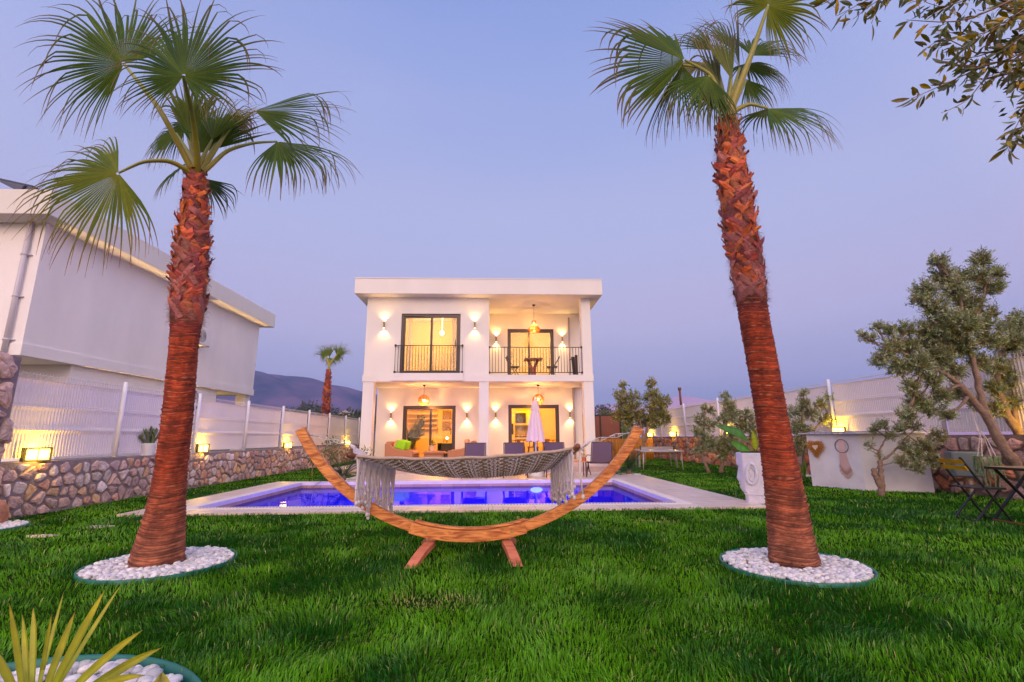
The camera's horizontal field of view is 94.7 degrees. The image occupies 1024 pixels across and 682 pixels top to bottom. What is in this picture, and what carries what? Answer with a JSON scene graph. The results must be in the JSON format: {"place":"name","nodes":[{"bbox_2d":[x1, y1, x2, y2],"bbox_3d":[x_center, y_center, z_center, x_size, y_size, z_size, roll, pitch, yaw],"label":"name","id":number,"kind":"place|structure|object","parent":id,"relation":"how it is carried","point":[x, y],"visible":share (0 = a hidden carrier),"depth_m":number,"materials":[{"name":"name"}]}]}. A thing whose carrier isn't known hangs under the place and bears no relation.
{"place":"outdoors","nodes":[
{"label":"outdoors","id":0,"kind":"place"},
{"bbox_2d":[0,189,275,461],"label":"house","id":1,"kind":"structure","parent":0,"point":[111,326],"depth_m":12.56,"materials":[{"name":"white paint"}]},
{"bbox_2d":[0,178,39,189],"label":"solar panel","id":2,"kind":"object","parent":1,"relation":"on","point":[14,184],"visible":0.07,"depth_m":11.00,"materials":[{"name":"grey"}]},
{"bbox_2d":[195,390,203,408],"bbox_3d":[-10.959,1.979,16.111,0.389,0.610,0.840,0,-12,-2],"label":"air conditioner","id":3,"kind":"object","parent":1,"relation":"attached to","point":[198,392],"visible":0.25,"depth_m":16.19,"materials":[{"name":"white paint"}]},
{"bbox_2d":[199,328,211,347],"bbox_3d":[-10.972,-0.127,16.542,0.389,0.610,0.840,0,-12,-2],"label":"air conditioner","id":4,"kind":"object","parent":1,"relation":"attached to","point":[205,338],"visible":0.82,"depth_m":16.68,"materials":[{"name":"white paint"}]},
{"bbox_2d":[216,371,376,438],"bbox_3d":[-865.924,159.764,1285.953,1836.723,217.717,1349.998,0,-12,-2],"label":"mountain","id":5,"kind":"structure","parent":0,"point":[276,391],"depth_m":1363.66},
{"bbox_2d":[209,437,641,455],"bbox_3d":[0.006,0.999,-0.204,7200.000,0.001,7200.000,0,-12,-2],"label":"ground","id":6,"kind":"structure","parent":0,"point":[298,446],"depth_m":52.23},
{"bbox_2d":[281,406,308,446],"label":"tree","id":7,"kind":"object","parent":6,"relation":"on","point":[295,411],"visible":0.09,"depth_m":60.32,"materials":[{"name":"green plant"}]},
{"bbox_2d":[295,400,318,424],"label":"tree","id":8,"kind":"object","parent":6,"relation":"on","point":[303,405],"visible":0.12,"depth_m":63.61,"materials":[{"name":"green plant"}]},
{"bbox_2d":[304,403,334,445],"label":"tree","id":9,"kind":"object","parent":6,"relation":"on","point":[318,408],"visible":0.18,"depth_m":58.05,"materials":[{"name":"green plant"}]},
{"bbox_2d":[313,341,352,445],"bbox_3d":[-10.997,3.466,28.477,2.298,7.291,0.886,-2,-12,7],"label":"palm tree","id":10,"kind":"object","parent":6,"relation":"on","point":[327,386],"visible":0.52,"depth_m":28.78,"materials":[{"name":"green plant"}]},
{"bbox_2d":[331,411,358,429],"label":"tree","id":11,"kind":"object","parent":6,"relation":"on","point":[352,416],"visible":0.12,"depth_m":54.16,"materials":[{"name":"green plant"}]},
{"bbox_2d":[341,406,360,422],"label":"tree","id":12,"kind":"object","parent":6,"relation":"on","point":[356,412],"visible":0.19,"depth_m":56.52,"materials":[{"name":"green plant"}]},
{"bbox_2d":[594,403,621,425],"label":"tree","id":13,"kind":"object","parent":6,"relation":"on","point":[601,406],"visible":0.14,"depth_m":59.67,"materials":[{"name":"green plant"}]},
{"bbox_2d":[596,407,623,432],"bbox_3d":[6.851,6.124,32.764,2.349,3.061,2.410,0,-12,-2],"label":"tree","id":14,"kind":"object","parent":6,"relation":"on","point":[603,411],"visible":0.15,"depth_m":32.67,"materials":[{"name":"green plant"}]},
{"bbox_2d":[610,411,642,439],"bbox_3d":[8.216,6.555,34.647,2.642,2.955,2.534,0,-12,-2],"label":"tree","id":15,"kind":"object","parent":6,"relation":"on","point":[624,436],"visible":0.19,"depth_m":34.57,"materials":[{"name":"green plant"}]},
{"bbox_2d":[231,485,654,506],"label":"pool water","id":16,"kind":"structure","parent":0,"point":[443,495],"depth_m":8.91,"materials":[{"name":"blue liquid"}]},
{"bbox_2d":[335,459,619,474],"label":"porch floor","id":17,"kind":"structure","parent":0,"point":[597,467],"depth_m":13.55,"materials":[{"name":"tile"}]},
{"bbox_2d":[385,439,418,457],"bbox_3d":[-3.928,3.950,17.012,0.999,0.786,1.500,0,-12,-2],"label":"wicker sofa","id":18,"kind":"object","parent":17,"relation":"on","point":[391,449],"visible":0.62,"depth_m":16.28,"materials":[{"name":"brown"}]},
{"bbox_2d":[395,440,406,449],"bbox_3d":[-3.888,3.637,16.516,0.408,0.372,0.120,0,-12,-2],"label":"cushion","id":19,"kind":"object","parent":18,"relation":"on","point":[401,444],"visible":0.92,"depth_m":16.46,"materials":[{"name":"green fabric"}]},
{"bbox_2d":[402,439,410,449],"bbox_3d":[-3.801,3.701,16.833,0.408,0.372,0.120,0,-12,-2],"label":"cushion","id":20,"kind":"object","parent":18,"relation":"on","point":[408,444],"visible":0.64,"depth_m":16.79,"materials":[{"name":"green fabric"}]},
{"bbox_2d":[406,415,425,448],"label":"potted palm","id":21,"kind":"object","parent":17,"relation":"on","point":[417,432],"visible":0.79,"depth_m":18.88,"materials":[{"name":"green plant"}]},
{"bbox_2d":[421,451,446,456],"bbox_3d":[-2.735,4.086,16.675,0.864,0.370,0.700,0,-12,-2],"label":"coffee table","id":22,"kind":"object","parent":17,"relation":"on","point":[434,453],"visible":0.66,"depth_m":16.41,"materials":[{"name":"beige wicker"}]},
{"bbox_2d":[429,440,435,450],"bbox_3d":[-2.818,3.693,16.696,0.292,0.407,0.313,0,-12,-2],"label":"plant pot","id":23,"kind":"object","parent":22,"relation":"on","point":[432,447],"visible":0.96,"depth_m":16.63,"materials":[{"name":"brown"}]},
{"bbox_2d":[441,443,451,456],"bbox_3d":[-2.480,4.429,19.557,0.820,0.850,0.940,0,-12,-2],"label":"armchair","id":24,"kind":"object","parent":17,"relation":"on","point":[446,447],"visible":0.15,"depth_m":19.10,"materials":[{"name":"grey fabric"}]},
{"bbox_2d":[447,439,476,456],"bbox_3d":[-1.791,3.954,17.097,0.999,0.786,1.500,0,-12,-2],"label":"wicker sofa","id":25,"kind":"object","parent":17,"relation":"on","point":[455,453],"visible":0.42,"depth_m":16.35,"materials":[{"name":"brown"}]},
{"bbox_2d":[354,277,601,460],"bbox_3d":[-1.315,1.856,20.838,8.790,6.390,9.575,0,-12,-2],"label":"villa","id":26,"kind":"object","parent":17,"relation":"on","point":[480,393],"visible":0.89,"depth_m":17.27,"materials":[{"name":"white paint"}]},
{"bbox_2d":[406,318,412,370],"bbox_3d":[-3.719,0.090,17.096,0.170,2.280,0.061,0,-12,-2],"label":"curtain","id":27,"kind":"object","parent":26,"relation":"hanging from","point":[409,335],"visible":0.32,"depth_m":17.11,"materials":[{"name":"beige fabric"}]},
{"bbox_2d":[418,385,429,405],"bbox_3d":[-3.251,2.008,17.438,0.429,0.766,0.425,0,-12,-2],"label":"pendant lamp","id":28,"kind":"object","parent":26,"relation":"hanging from","point":[420,398],"visible":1,"depth_m":17.29,"materials":[{"name":"orange wicker"}]},
{"bbox_2d":[402,406,455,448],"bbox_3d":[-3.220,3.560,18.331,2.040,2.070,0.130,0,-12,-2],"label":"sliding door","id":29,"kind":"structure","parent":26,"relation":"in","point":[405,408],"depth_m":18.43,"materials":[{"name":"grey metal"}]},
{"bbox_2d":[400,314,460,372],"bbox_3d":[-2.892,0.092,16.807,2.100,2.150,0.130,0,-12,-2],"label":"sliding door","id":30,"kind":"structure","parent":26,"relation":"in","point":[403,330],"depth_m":16.84,"materials":[{"name":"grey metal"}]},
{"bbox_2d":[416,353,451,370],"bbox_3d":[-3.005,1.107,19.470,1.850,1.230,0.061,0,-12,-2],"label":"curtain","id":31,"kind":"object","parent":26,"relation":"hanging from","point":[439,360],"visible":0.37,"depth_m":19.51,"materials":[{"name":"beige fabric"}]},
{"bbox_2d":[451,318,456,369],"bbox_3d":[-2.085,0.093,17.161,0.200,2.280,0.061,0,-12,-2],"label":"curtain","id":32,"kind":"object","parent":26,"relation":"hanging from","point":[454,329],"visible":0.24,"depth_m":17.19,"materials":[{"name":"beige fabric"}]},
{"bbox_2d":[507,329,553,374],"bbox_3d":[0.759,0.580,19.102,1.880,2.150,0.130,0,-12,-2],"label":"sliding door","id":33,"kind":"structure","parent":26,"relation":"in","point":[509,331],"depth_m":19.21,"materials":[{"name":"grey metal"}]},
{"bbox_2d":[524,358,542,374],"bbox_3d":[0.800,1.071,17.792,0.680,0.798,0.600,0,-12,-2],"label":"balcony table","id":34,"kind":"object","parent":26,"relation":"on","point":[533,366],"visible":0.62,"depth_m":17.75,"materials":[{"name":"brown wood"}]},
{"bbox_2d":[528,304,539,332],"bbox_3d":[0.836,-0.854,17.983,0.450,1.089,0.445,0,-12,-2],"label":"pendant lamp","id":35,"kind":"object","parent":26,"relation":"hanging from","point":[534,326],"visible":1,"depth_m":17.85,"materials":[{"name":"orange metal"}]},
{"bbox_2d":[508,405,559,457],"bbox_3d":[0.857,3.559,18.496,2.000,2.090,0.130,0,-12,-2],"label":"sliding door","id":36,"kind":"structure","parent":26,"relation":"in","point":[510,407],"depth_m":18.59,"materials":[{"name":"grey metal"}]},
{"bbox_2d":[533,385,543,404],"bbox_3d":[0.975,2.006,17.607,0.430,0.746,0.425,0,-12,-2],"label":"pendant lamp","id":37,"kind":"object","parent":26,"relation":"hanging from","point":[541,400],"visible":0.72,"depth_m":17.50,"materials":[{"name":"orange glass"}]},
{"bbox_2d":[512,411,541,452],"bbox_3d":[0.455,4.207,21.506,1.800,2.030,0.636,0,-12,-2],"label":"kitchen unit","id":38,"kind":"object","parent":17,"relation":"on","point":[520,417],"visible":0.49,"depth_m":21.54,"materials":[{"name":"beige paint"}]},
{"bbox_2d":[0,457,1023,681],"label":"lawn","id":39,"kind":"structure","parent":0,"point":[571,602],"depth_m":3.09,"materials":[{"name":"plant"}]},
{"bbox_2d":[0,351,21,483],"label":"stone pier","id":40,"kind":"structure","parent":39,"relation":"on","point":[10,364],"depth_m":6.00,"materials":[{"name":"grey stone"}]},
{"bbox_2d":[0,519,28,528],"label":"white pebbles","id":41,"kind":"object","parent":39,"relation":"on","point":[9,524],"visible":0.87,"depth_m":5.60,"materials":[{"name":"stone"}]},
{"bbox_2d":[0,499,8,522],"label":"boulder","id":42,"kind":"object","parent":41,"relation":"on","point":[4,511],"visible":0.92,"depth_m":5.69,"materials":[{"name":"brown stone"}]},
{"bbox_2d":[0,520,30,531],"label":"edging ring","id":43,"kind":"object","parent":39,"relation":"on","point":[25,525],"visible":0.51,"depth_m":5.46,"materials":[{"name":"teal plastic"}]},
{"bbox_2d":[26,534,57,537],"bbox_3d":[-5.003,2.083,5.001,0.320,0.042,0.156,0,-12,-2],"label":"stepping stone","id":44,"kind":"object","parent":39,"relation":"on","point":[49,535],"visible":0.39,"depth_m":5.00,"materials":[{"name":"stone"}]},
{"bbox_2d":[0,659,182,681],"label":"white pebbles","id":45,"kind":"object","parent":39,"relation":"on","point":[152,672],"visible":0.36,"depth_m":2.00,"materials":[{"name":"stone"}]},
{"bbox_2d":[0,585,160,681],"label":"spiky plant","id":46,"kind":"object","parent":45,"relation":"on","point":[25,662],"visible":1,"depth_m":1.55,"materials":[{"name":"plant"}]},
{"bbox_2d":[7,654,201,681],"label":"edging ring","id":47,"kind":"object","parent":39,"relation":"on","point":[175,668],"visible":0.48,"depth_m":2.09,"materials":[{"name":"teal plastic"}]},
{"bbox_2d":[77,545,234,579],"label":"white pebbles","id":48,"kind":"object","parent":39,"relation":"on","point":[196,558],"visible":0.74,"depth_m":3.66,"materials":[{"name":"stone"}]},
{"bbox_2d":[4,0,360,567],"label":"palm tree","id":49,"kind":"object","parent":48,"relation":"on","point":[160,539],"visible":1,"depth_m":4.17,"materials":[{"name":"green plant"}]},
{"bbox_2d":[74,546,237,584],"bbox_3d":[-2.849,1.824,3.843,1.070,0.060,1.070,0,-12,-2],"label":"edging ring","id":50,"kind":"object","parent":39,"relation":"on","point":[87,581],"visible":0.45,"depth_m":3.43,"materials":[{"name":"teal plastic"}]},
{"bbox_2d":[154,672,169,681],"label":"broad leaf plant","id":51,"kind":"object","parent":39,"relation":"on","point":[162,677],"visible":1,"depth_m":1.83,"materials":[{"name":"yellow plant"}]},
{"bbox_2d":[0,444,359,518],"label":"stone wall","id":52,"kind":"structure","parent":39,"relation":"on","point":[33,488],"depth_m":7.78,"materials":[{"name":"grey stone"}]},
{"bbox_2d":[19,447,53,461],"bbox_3d":[-6.589,1.570,6.542,0.100,0.190,0.300,-6,-13,24],"label":"wall lamp","id":53,"kind":"object","parent":52,"relation":"on","point":[30,454],"visible":1,"depth_m":6.51,"materials":[{"name":"yellow glass"}]},
{"bbox_2d":[138,426,158,455],"bbox_3d":[-6.755,1.853,8.787,0.260,0.539,0.449,4,-12,-19],"label":"potted cactus","id":54,"kind":"object","parent":52,"relation":"on","point":[149,446],"visible":0.95,"depth_m":8.71,"materials":[{"name":"white paint"}]},
{"bbox_2d":[1,370,360,458],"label":"fence","id":55,"kind":"object","parent":52,"relation":"on","point":[67,419],"visible":0.8,"depth_m":8.19,"materials":[{"name":"white"}]},
{"bbox_2d":[195,444,209,452],"bbox_3d":[-6.739,2.334,10.271,0.100,0.190,0.240,-7,-13,28],"label":"wall lamp","id":56,"kind":"object","parent":52,"relation":"on","point":[202,448],"visible":1,"depth_m":10.24,"materials":[{"name":"yellow glass"}]},
{"bbox_2d":[283,442,292,447],"bbox_3d":[-6.911,3.209,14.546,0.100,0.190,0.260,-10,-15,39],"label":"wall lamp","id":57,"kind":"object","parent":52,"relation":"on","point":[287,444],"visible":1,"depth_m":14.51,"materials":[{"name":"yellow"}]},
{"bbox_2d":[321,435,341,464],"bbox_3d":[-4.854,3.073,12.640,0.563,1.104,0.621,0,-12,-2],"label":"shrub","id":58,"kind":"object","parent":39,"relation":"on","point":[331,448],"visible":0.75,"depth_m":12.68,"materials":[{"name":"green plant"}]},
{"bbox_2d":[312,448,360,487],"bbox_3d":[-3.941,2.963,11.225,1.446,0.888,1.601,0,-12,-2],"label":"sago palm","id":59,"kind":"object","parent":39,"relation":"on","point":[339,470],"visible":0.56,"depth_m":11.20,"materials":[{"name":"green plant"}]},
{"bbox_2d":[117,472,765,516],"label":"pool deck","id":60,"kind":"structure","parent":39,"relation":"on","point":[697,497],"depth_m":6.97,"materials":[{"name":"stone"}]},
{"bbox_2d":[186,479,691,509],"bbox_3d":[-1.131,2.844,8.893,7.420,0.065,4.260,0,-12,-2],"label":"pool coping","id":61,"kind":"object","parent":60,"relation":"on","point":[634,487],"visible":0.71,"depth_m":8.40,"materials":[{"name":"stone"}]},
{"bbox_2d":[220,502,675,507],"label":"overflow slots","id":62,"kind":"object","parent":61,"relation":"on","point":[427,505],"visible":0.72,"depth_m":6.89,"materials":[{"name":"grey"}]},
{"bbox_2d":[461,443,487,478],"bbox_3d":[-0.944,3.020,11.967,0.662,0.857,0.964,0,-12,-2],"label":"sling chair","id":63,"kind":"object","parent":60,"relation":"on","point":[475,449],"visible":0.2,"depth_m":12.37,"materials":[{"name":"fabric"}]},
{"bbox_2d":[503,442,528,477],"bbox_3d":[0.074,3.032,12.056,0.662,0.857,0.964,0,-12,-2],"label":"sling chair","id":64,"kind":"object","parent":60,"relation":"on","point":[514,447],"visible":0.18,"depth_m":12.48,"materials":[{"name":"grey fabric"}]},
{"bbox_2d":[526,397,544,476],"bbox_3d":[0.609,2.455,12.220,0.470,2.020,0.470,-4,-12,16],"label":"parasol","id":65,"kind":"object","parent":60,"relation":"on","point":[535,433],"visible":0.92,"depth_m":12.14,"materials":[{"name":"white fabric"}]},
{"bbox_2d":[543,442,564,477],"bbox_3d":[1.133,3.034,12.099,0.662,0.857,0.964,0,-12,-2],"label":"sling chair","id":66,"kind":"object","parent":60,"relation":"on","point":[548,446],"visible":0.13,"depth_m":12.56,"materials":[{"name":"grey fabric"}]},
{"bbox_2d":[573,460,586,476],"bbox_3d":[1.667,3.214,11.882,0.390,0.385,0.420,0,-12,-2],"label":"side table","id":67,"kind":"object","parent":60,"relation":"on","point":[583,466],"visible":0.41,"depth_m":11.72,"materials":[{"name":"beige wood"}]},
{"bbox_2d":[585,442,614,474],"bbox_3d":[2.269,3.035,12.138,0.662,0.857,0.964,-4,-12,17],"label":"sling chair","id":68,"kind":"object","parent":60,"relation":"on","point":[601,452],"visible":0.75,"depth_m":12.43,"materials":[{"name":"grey fabric"}]},
{"bbox_2d":[295,425,642,567],"bbox_3d":[-0.368,1.362,4.262,3.193,1.164,0.936,0,-12,-2],"label":"hammock stand","id":69,"kind":"object","parent":39,"relation":"on","point":[432,533],"visible":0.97,"depth_m":4.19,"materials":[{"name":"brown wood"}]},
{"bbox_2d":[313,433,626,519],"bbox_3d":[-0.371,1.251,4.337,2.915,0.784,1.007,0,-12,-2],"label":"hammock","id":70,"kind":"object","parent":69,"relation":"hanging from","point":[378,469],"visible":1,"depth_m":4.18,"materials":[{"name":"grey fabric"}]},
{"bbox_2d":[582,414,621,442],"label":"gate","id":71,"kind":"structure","parent":39,"relation":"on","point":[605,426],"depth_m":24.02,"materials":[{"name":"brown metal"}]},
{"bbox_2d":[583,438,653,459],"bbox_3d":[4.612,4.860,21.253,3.564,0.940,0.060,0,-12,-2],"label":"reed screen","id":72,"kind":"object","parent":39,"relation":"on","point":[618,444],"visible":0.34,"depth_m":21.29,"materials":[{"name":"brown wood"}]},
{"bbox_2d":[621,419,631,438],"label":"ivy pillar","id":73,"kind":"structure","parent":39,"relation":"on","point":[626,429],"depth_m":23.81,"materials":[{"name":"green plant"}]},
{"bbox_2d":[616,452,646,474],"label":"sago palm","id":74,"kind":"object","parent":39,"relation":"on","point":[628,465],"visible":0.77,"depth_m":12.56,"materials":[{"name":"green plant"}]},
{"bbox_2d":[610,375,672,462],"bbox_3d":[5.087,3.070,18.490,2.573,3.446,1.344,0,-12,-2],"label":"olive tree","id":75,"kind":"object","parent":39,"relation":"on","point":[630,412],"visible":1,"depth_m":18.45,"materials":[{"name":"green plant"}]},
{"bbox_2d":[633,446,683,469],"bbox_3d":[4.734,3.773,15.354,1.279,0.706,1.999,-2,-12,7],"label":"table tennis","id":76,"kind":"object","parent":39,"relation":"on","point":[656,449],"visible":0.88,"depth_m":15.33,"materials":[{"name":"grey"}]},
{"bbox_2d":[688,402,724,472],"bbox_3d":[5.460,2.735,13.358,0.923,2.031,0.705,0,-12,-2],"label":"olive tree","id":77,"kind":"object","parent":39,"relation":"on","point":[704,440],"visible":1,"depth_m":13.31,"materials":[{"name":"green plant"}]},
{"bbox_2d":[582,0,844,569],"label":"palm tree","id":78,"kind":"object","parent":39,"relation":"on","point":[791,541],"visible":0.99,"depth_m":4.30,"materials":[{"name":"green plant"}]},
{"bbox_2d":[713,389,757,472],"bbox_3d":[6.365,2.570,13.442,1.427,2.401,0.668,2,-12,-11],"label":"olive tree","id":79,"kind":"object","parent":39,"relation":"on","point":[727,415],"visible":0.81,"depth_m":13.41,"materials":[{"name":"green plant"}]},
{"bbox_2d":[736,451,764,504],"bbox_3d":[3.749,2.098,7.209,0.567,0.797,0.531,-6,-13,25],"label":"face planter","id":80,"kind":"object","parent":39,"relation":"on","point":[750,476],"visible":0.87,"depth_m":7.04,"materials":[{"name":"white stone"}]},
{"bbox_2d":[716,425,758,451],"bbox_3d":[3.715,1.584,7.381,1.102,0.536,0.144,1,-12,-8],"label":"banana plant","id":81,"kind":"object","parent":80,"relation":"in","point":[740,434],"visible":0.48,"depth_m":7.36,"materials":[{"name":"green plant"}]},
{"bbox_2d":[722,547,873,582],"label":"white pebbles","id":82,"kind":"object","parent":39,"relation":"on","point":[834,569],"visible":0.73,"depth_m":3.50,"materials":[{"name":"stone"}]},
{"bbox_2d":[719,547,878,587],"bbox_3d":[2.192,1.758,3.671,1.060,0.060,1.060,0,-12,-2],"label":"edging ring","id":83,"kind":"object","parent":39,"relation":"on","point":[875,572],"visible":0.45,"depth_m":3.27,"materials":[{"name":"teal plastic"}]},
{"bbox_2d":[797,456,806,478],"bbox_3d":[6.859,2.961,11.097,0.189,0.564,0.145,2,-12,-13],"label":"canna plant","id":84,"kind":"object","parent":39,"relation":"on","point":[803,470],"visible":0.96,"depth_m":11.07,"materials":[{"name":"green plant"}]},
{"bbox_2d":[787,388,836,478],"bbox_3d":[7.321,2.212,11.410,1.608,2.196,0.552,0,-12,-2],"label":"olive tree","id":85,"kind":"object","parent":39,"relation":"on","point":[825,420],"visible":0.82,"depth_m":11.42,"materials":[{"name":"green plant"}]},
{"bbox_2d":[646,434,1023,500],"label":"stone wall","id":86,"kind":"structure","parent":39,"relation":"on","point":[942,479],"depth_m":8.45,"materials":[{"name":"grey stone"}]},
{"bbox_2d":[645,351,1023,436],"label":"fence","id":87,"kind":"object","parent":86,"relation":"on","point":[860,405],"visible":0.56,"depth_m":10.48,"materials":[{"name":"white"}]},
{"bbox_2d":[669,431,676,436],"bbox_3d":[7.056,4.076,20.699,0.280,0.220,0.100,-9,-14,37],"label":"wall lamp","id":88,"kind":"object","parent":87,"relation":"attached to","point":[672,434],"visible":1,"depth_m":20.66,"materials":[{"name":"yellow"}]},
{"bbox_2d":[678,387,681,404],"bbox_3d":[7.116,2.339,19.979,0.133,0.741,0.140,0,-12,-2],"label":"chimney pipe","id":89,"kind":"object","parent":87,"relation":"attached to","point":[680,398],"visible":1,"depth_m":19.95,"materials":[{"name":"brown"}]},
{"bbox_2d":[798,431,934,492],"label":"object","id":90,"kind":"object","parent":39,"relation":"on","point":[825,467],"visible":0.74,"depth_m":8.82,"materials":[{"name":"white concrete"}]},
{"bbox_2d":[806,440,824,457],"bbox_3d":[6.151,2.192,9.567,0.125,0.389,0.416,5,-13,-23],"label":"heart wreath","id":91,"kind":"object","parent":90,"relation":"hanging from","point":[815,448],"visible":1,"depth_m":9.54,"materials":[{"name":"wicker"}]},
{"bbox_2d":[831,427,846,430],"bbox_3d":[7.698,2.122,11.114,0.100,0.200,0.280,10,-15,-40],"label":"wall lamp","id":92,"kind":"object","parent":90,"relation":"on","point":[838,428],"visible":0.41,"depth_m":11.09,"materials":[{"name":"yellow"}]},
{"bbox_2d":[835,439,852,478],"bbox_3d":[6.373,2.264,9.075,0.016,0.737,0.268,5,-13,-23],"label":"dreamcatcher","id":93,"kind":"object","parent":90,"relation":"hanging from","point":[845,469],"visible":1,"depth_m":9.07,"materials":[{"name":"pink"}]},
{"bbox_2d":[863,413,951,495],"label":"olive tree","id":94,"kind":"object","parent":39,"relation":"on","point":[911,453],"visible":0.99,"depth_m":7.98,"materials":[{"name":"green plant"}]},
{"bbox_2d":[809,0,1023,164],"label":"olive tree","id":95,"kind":"object","parent":39,"relation":"on","point":[969,39],"visible":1,"depth_m":2.12,"materials":[{"name":"green plant"}]},
{"bbox_2d":[854,245,1023,488],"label":"olive tree","id":96,"kind":"object","parent":39,"relation":"on","point":[946,335],"visible":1,"depth_m":7.24,"materials":[{"name":"green plant"}]},
{"bbox_2d":[972,411,1006,486],"bbox_3d":[7.066,1.629,7.049,0.329,1.173,0.343,0,-12,-2],"label":"hanging planter","id":97,"kind":"object","parent":96,"relation":"hanging from","point":[989,460],"visible":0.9,"depth_m":6.99,"materials":[{"name":"beige"}]},
{"bbox_2d":[944,451,984,496],"bbox_3d":[7.440,2.196,7.729,0.400,0.754,0.276,-5,-12,21],"label":"meter box","id":98,"kind":"object","parent":39,"relation":"on","point":[966,457],"visible":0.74,"depth_m":7.68,"materials":[{"name":"grey metal"}]},
{"bbox_2d":[952,453,983,475],"bbox_3d":[7.393,2.000,7.652,0.350,0.360,0.008,-5,-12,21],"label":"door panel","id":99,"kind":"structure","parent":98,"relation":"in","point":[967,457],"depth_m":7.66,"materials":[{"name":"grey metal"}]},
{"bbox_2d":[935,456,1013,522],"bbox_3d":[5.522,1.765,5.647,0.459,0.748,0.370,-1,-12,4],"label":"folding chair","id":100,"kind":"object","parent":39,"relation":"on","point":[960,460],"visible":0.92,"depth_m":5.61,"materials":[{"name":"black metal"}]},
{"bbox_2d":[965,307,1023,433],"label":"olive tree","id":101,"kind":"object","parent":39,"relation":"on","point":[1003,404],"visible":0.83,"depth_m":7.58,"materials":[{"name":"green plant"}]},
{"bbox_2d":[984,466,1023,524],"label":"bistro table","id":102,"kind":"object","parent":39,"relation":"on","point":[996,469],"visible":0.97,"depth_m":5.56,"materials":[{"name":"black metal"}]},
{"bbox_2d":[0,0,1023,506],"label":"sky","id":103,"kind":"structure","parent":0,"point":[480,145],"materials":[{"name":"blue"}]},
{"bbox_2d":[569,355,577,374],"bbox_3d":[2.276,0.923,17.473,0.357,0.853,0.240,0,-12,-2],"label":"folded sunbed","id":104,"kind":"object","parent":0,"point":[574,360],"visible":0.66,"depth_m":17.39,"materials":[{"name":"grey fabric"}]},
{"bbox_2d":[582,396,1023,436],"bbox_3d":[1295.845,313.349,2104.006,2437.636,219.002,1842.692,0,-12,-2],"label":"ridge","id":105,"kind":"structure","parent":0,"point":[687,401],"depth_m":2367.90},
{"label":"pool basin","id":106,"kind":"structure","parent":0,"visible":0},
{"bbox_2d":[218,482,663,506],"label":"pool rim tiles","id":107,"kind":"object","parent":106,"relation":"attached to","point":[423,485],"visible":0.2,"depth_m":10.72,"materials":[{"name":"tile"}]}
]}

